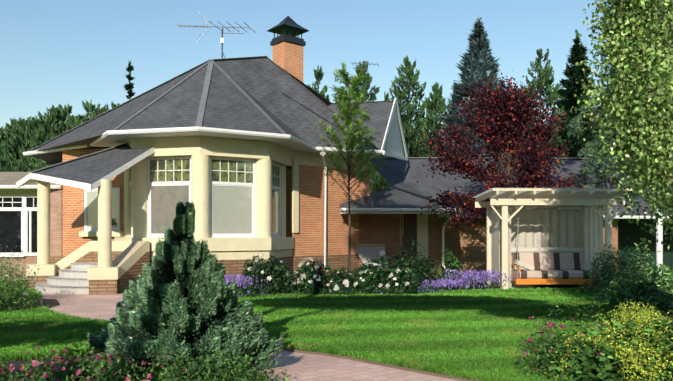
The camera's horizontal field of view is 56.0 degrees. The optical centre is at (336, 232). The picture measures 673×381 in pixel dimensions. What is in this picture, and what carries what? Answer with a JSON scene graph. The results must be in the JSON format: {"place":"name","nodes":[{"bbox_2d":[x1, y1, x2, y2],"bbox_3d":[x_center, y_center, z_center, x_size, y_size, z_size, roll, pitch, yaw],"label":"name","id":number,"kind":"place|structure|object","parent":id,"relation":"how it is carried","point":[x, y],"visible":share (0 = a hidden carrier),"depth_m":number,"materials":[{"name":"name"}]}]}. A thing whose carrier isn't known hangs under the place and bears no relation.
{"place":"outdoors","nodes":[
{"label":"outdoors","id":0,"kind":"place"},
{"bbox_2d":[0,132,379,286],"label":"house","id":1,"kind":"structure","parent":0,"point":[259,199],"depth_m":19.18,"materials":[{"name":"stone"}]},
{"bbox_2d":[23,56,407,168],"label":"roof","id":2,"kind":"structure","parent":1,"relation":"on","point":[244,96],"depth_m":20.06,"materials":[{"name":"grey tile"}]},
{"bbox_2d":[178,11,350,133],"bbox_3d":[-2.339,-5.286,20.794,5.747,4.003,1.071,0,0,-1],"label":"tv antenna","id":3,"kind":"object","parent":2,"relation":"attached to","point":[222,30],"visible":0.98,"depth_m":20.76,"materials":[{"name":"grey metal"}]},
{"bbox_2d":[267,16,308,81],"bbox_3d":[-1.948,-6.637,25.402,1.320,4.180,1.160,0,0,-41],"label":"chimney","id":4,"kind":"object","parent":2,"relation":"on","point":[287,44],"visible":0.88,"depth_m":25.12,"materials":[{"name":"brick"}]},
{"bbox_2d":[0,151,453,271],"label":"downpipes","id":5,"kind":"object","parent":1,"relation":"attached to","point":[60,187],"visible":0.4,"depth_m":21.27,"materials":[{"name":"white plastic"}]},
{"bbox_2d":[41,292,459,380],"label":"garden path","id":6,"kind":"structure","parent":0,"point":[303,367],"depth_m":7.45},
{"bbox_2d":[0,0,616,157],"label":"sky","id":7,"kind":"structure","parent":0,"point":[53,52],"materials":[{"name":"blue"}]},
{"bbox_2d":[0,269,672,287],"bbox_3d":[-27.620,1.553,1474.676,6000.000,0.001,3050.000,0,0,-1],"label":"lawn ground","id":8,"kind":"structure","parent":0,"point":[441,273],"depth_m":21.11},
{"bbox_2d":[3,123,18,160],"bbox_3d":[-15.723,-1.908,30.676,3.058,6.922,3.122,0,0,36],"label":"tree","id":9,"kind":"object","parent":8,"relation":"on","point":[7,125],"visible":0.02,"depth_m":30.27,"materials":[{"name":"green plant"}]},
{"bbox_2d":[0,127,28,171],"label":"tree","id":10,"kind":"object","parent":8,"relation":"on","point":[2,135],"visible":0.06,"depth_m":29.23,"materials":[{"name":"green plant"}]},
{"bbox_2d":[0,116,46,171],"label":"tree","id":11,"kind":"object","parent":8,"relation":"on","point":[21,131],"visible":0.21,"depth_m":29.00,"materials":[{"name":"green plant"}]},
{"bbox_2d":[0,299,59,312],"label":"bed","id":12,"kind":"object","parent":8,"relation":"on","point":[51,302],"visible":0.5,"depth_m":13.86,"materials":[{"name":"soil"}]},
{"bbox_2d":[13,105,70,171],"bbox_3d":[-13.223,-2.234,29.720,3.398,7.574,3.569,0,0,-1],"label":"tree","id":13,"kind":"object","parent":8,"relation":"on","point":[57,126],"visible":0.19,"depth_m":28.98,"materials":[{"name":"green plant"}]},
{"bbox_2d":[0,353,123,380],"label":"bed","id":14,"kind":"object","parent":8,"relation":"on","point":[17,365],"visible":0.17,"depth_m":7.55,"materials":[{"name":"soil"}]},
{"bbox_2d":[87,199,284,379],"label":"foreground spruce","id":15,"kind":"object","parent":14,"relation":"on","point":[180,298],"visible":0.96,"depth_m":6.72,"materials":[{"name":"green plant"}]},
{"bbox_2d":[48,103,82,133],"bbox_3d":[-13.068,-2.380,30.679,3.486,7.866,3.405,0,0,-1],"label":"tree","id":16,"kind":"object","parent":8,"relation":"on","point":[68,108],"visible":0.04,"depth_m":30.45,"materials":[{"name":"green plant"}]},
{"bbox_2d":[61,114,88,133],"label":"tree","id":17,"kind":"object","parent":8,"relation":"on","point":[74,122],"visible":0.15,"depth_m":29.39,"materials":[{"name":"green plant"}]},
{"bbox_2d":[16,142,154,294],"bbox_3d":[-6.670,-0.545,17.574,3.010,4.236,3.943,0,0,-44],"label":"porch","id":18,"kind":"object","parent":8,"relation":"on","point":[104,264],"visible":0.92,"depth_m":16.97,"materials":[{"name":"paint"}]},
{"bbox_2d":[81,99,100,120],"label":"tree","id":19,"kind":"object","parent":8,"relation":"on","point":[89,108],"visible":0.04,"depth_m":30.48,"materials":[{"name":"green plant"}]},
{"bbox_2d":[92,104,106,117],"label":"tree","id":20,"kind":"object","parent":8,"relation":"on","point":[97,113],"visible":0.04,"depth_m":29.28,"materials":[{"name":"green plant"}]},
{"bbox_2d":[105,101,119,110],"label":"tree","id":21,"kind":"object","parent":8,"relation":"on","point":[113,105],"depth_m":31.50,"materials":[{"name":"green plant"}]},
{"bbox_2d":[123,60,134,99],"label":"tree","id":22,"kind":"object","parent":8,"relation":"on","point":[129,86],"depth_m":39.62,"materials":[{"name":"green plant"}]},
{"bbox_2d":[38,291,483,380],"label":"path kerb","id":23,"kind":"structure","parent":8,"relation":"on","point":[381,364],"depth_m":7.39,"materials":[{"name":"grey concrete"}]},
{"bbox_2d":[307,65,329,149],"bbox_3d":[-1.064,-4.004,35.935,3.018,11.114,2.979,0,0,-1],"label":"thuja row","id":24,"kind":"object","parent":8,"relation":"on","point":[318,73],"visible":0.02,"depth_m":35.76,"materials":[{"name":"green plant"}]},
{"bbox_2d":[0,287,669,380],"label":"lawn grass","id":25,"kind":"structure","parent":8,"relation":"on","point":[472,334],"depth_m":9.98,"materials":[{"name":"green plant"}]},
{"bbox_2d":[0,218,672,380],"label":"flowering shrubs","id":26,"kind":"object","parent":8,"relation":"on","point":[587,367],"visible":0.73,"depth_m":6.87,"materials":[{"name":"green plant"}]},
{"bbox_2d":[0,238,672,380],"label":"flowers","id":27,"kind":"object","parent":8,"relation":"on","point":[446,282],"visible":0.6,"depth_m":7.00,"materials":[{"name":"green plant"}]},
{"bbox_2d":[237,276,494,295],"bbox_3d":[0.006,1.545,18.763,10.924,0.001,6.635,0,0,-22],"label":"garden bed","id":28,"kind":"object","parent":8,"relation":"on","point":[437,278],"depth_m":18.61,"materials":[{"name":"soil"}]},
{"bbox_2d":[317,62,386,275],"bbox_3d":[0.490,-1.690,18.561,2.181,6.487,2.119,0,0,-1],"label":"rowan tree","id":29,"kind":"object","parent":28,"relation":"on","point":[349,138],"visible":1,"depth_m":18.36,"materials":[{"name":"green plant"}]},
{"bbox_2d":[353,61,386,190],"bbox_3d":[1.485,-4.130,36.008,3.548,11.366,3.450,0,0,-1],"label":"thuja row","id":30,"kind":"object","parent":8,"relation":"on","point":[372,95],"depth_m":35.63,"materials":[{"name":"green plant"}]},
{"bbox_2d":[370,92,390,192],"bbox_3d":[2.633,-3.157,34.983,2.350,9.420,2.425,0,0,-1],"label":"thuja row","id":31,"kind":"object","parent":8,"relation":"on","point":[386,184],"visible":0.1,"depth_m":34.36,"materials":[{"name":"green plant"}]},
{"bbox_2d":[382,55,435,186],"bbox_3d":[4.077,-4.269,35.959,3.958,11.644,3.792,0,0,-1],"label":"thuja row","id":32,"kind":"object","parent":8,"relation":"on","point":[410,82],"visible":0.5,"depth_m":35.39,"materials":[{"name":"green plant"}]},
{"bbox_2d":[404,121,416,156],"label":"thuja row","id":33,"kind":"object","parent":8,"relation":"on","point":[411,152],"visible":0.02,"depth_m":37.51,"materials":[{"name":"green plant"}]},
{"bbox_2d":[411,115,437,156],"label":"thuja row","id":34,"kind":"object","parent":8,"relation":"on","point":[421,129],"depth_m":37.79,"materials":[{"name":"green plant"}]},
{"bbox_2d":[418,82,446,156],"bbox_3d":[5.482,-3.419,35.017,2.796,9.944,2.846,0,0,-1],"label":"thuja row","id":35,"kind":"object","parent":8,"relation":"on","point":[435,106],"visible":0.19,"depth_m":34.73,"materials":[{"name":"green plant"}]},
{"bbox_2d":[442,92,456,121],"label":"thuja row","id":36,"kind":"object","parent":8,"relation":"on","point":[448,110],"depth_m":34.96,"materials":[{"name":"green plant"}]},
{"bbox_2d":[430,15,520,156],"bbox_3d":[7.430,-4.724,33.043,7.020,12.554,6.626,0,0,-1],"label":"blue spruce","id":37,"kind":"object","parent":8,"relation":"on","point":[479,63],"visible":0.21,"depth_m":32.50,"materials":[{"name":"green plant"}]},
{"bbox_2d":[339,157,672,275],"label":"service wing","id":38,"kind":"structure","parent":8,"relation":"on","point":[391,219],"depth_m":24.78,"materials":[{"name":"grey tile"}]},
{"bbox_2d":[415,70,598,234],"bbox_3d":[5.418,-1.828,20.822,5.707,6.765,4.262,0,0,-1],"label":"purple maple","id":39,"kind":"object","parent":8,"relation":"on","point":[507,113],"visible":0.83,"depth_m":20.11,"materials":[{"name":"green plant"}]},
{"bbox_2d":[521,48,564,152],"bbox_3d":[11.601,-4.524,36.089,4.083,12.153,4.150,0,0,-1],"label":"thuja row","id":40,"kind":"object","parent":8,"relation":"on","point":[544,76],"visible":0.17,"depth_m":35.68,"materials":[{"name":"green plant"}]},
{"bbox_2d":[472,188,631,289],"bbox_3d":[5.845,0.191,17.598,3.635,2.725,2.400,0,0,-1],"label":"pergola","id":41,"kind":"object","parent":8,"relation":"on","point":[582,226],"visible":0.77,"depth_m":17.50,"materials":[{"name":"beige wood"}]},
{"bbox_2d":[511,205,604,288],"bbox_3d":[6.051,0.421,17.518,2.525,2.364,1.174,0,0,-1],"label":"swing bench","id":42,"kind":"object","parent":41,"relation":"hanging from","point":[553,267],"visible":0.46,"depth_m":17.55,"materials":[{"name":"beige wood"},{"name":"white and dark striped cloth"},{"name":"steel"}]},
{"bbox_2d":[546,96,576,157],"bbox_3d":[12.542,-3.043,35.190,2.488,9.193,2.536,0,0,-20],"label":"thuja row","id":43,"kind":"object","parent":8,"relation":"on","point":[566,118],"visible":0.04,"depth_m":34.64,"materials":[{"name":"green plant"}]},
{"bbox_2d":[548,31,625,219],"bbox_3d":[13.383,-4.877,35.123,5.690,12.859,5.896,0,0,-1],"label":"dark spruce","id":44,"kind":"object","parent":8,"relation":"on","point":[571,86],"visible":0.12,"depth_m":34.62,"materials":[{"name":"green plant"}]},
{"bbox_2d":[597,83,618,156],"bbox_3d":[15.884,-3.751,36.269,3.518,10.608,3.380,0,0,-1],"label":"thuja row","id":45,"kind":"object","parent":8,"relation":"on","point":[608,116],"depth_m":35.97,"materials":[{"name":"green plant"}]},
{"bbox_2d":[552,69,664,256],"bbox_3d":[10.528,-2.306,25.439,6.277,7.732,4.231,0,0,-45],"label":"tree","id":46,"kind":"object","parent":8,"relation":"on","point":[590,153],"visible":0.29,"depth_m":25.59,"materials":[{"name":"green plant"}]},
{"bbox_2d":[570,0,672,251],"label":"birch tree","id":47,"kind":"object","parent":8,"relation":"on","point":[637,52],"visible":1,"depth_m":9.09,"materials":[{"name":"green plant"}]},
{"bbox_2d":[618,209,672,273],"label":"fence and post","id":48,"kind":"object","parent":8,"relation":"on","point":[635,233],"visible":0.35,"depth_m":27.18,"materials":[{"name":"white plastic"}]},
{"label":"bed","id":49,"kind":"object","parent":8,"relation":"on","visible":0},
{"bbox_2d":[573,242,672,322],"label":"juniper shrub","id":50,"kind":"object","parent":49,"relation":"on","point":[654,289],"visible":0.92,"depth_m":12.95,"materials":[{"name":"plant"}]},
{"bbox_2d":[350,61,378,75],"bbox_3d":[1.517,-8.733,33.969,1.619,0.823,0.806,0,0,-1],"label":"tv antenna","id":51,"kind":"object","parent":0,"point":[365,68],"visible":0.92,"depth_m":33.95,"materials":[{"name":"grey metal"}]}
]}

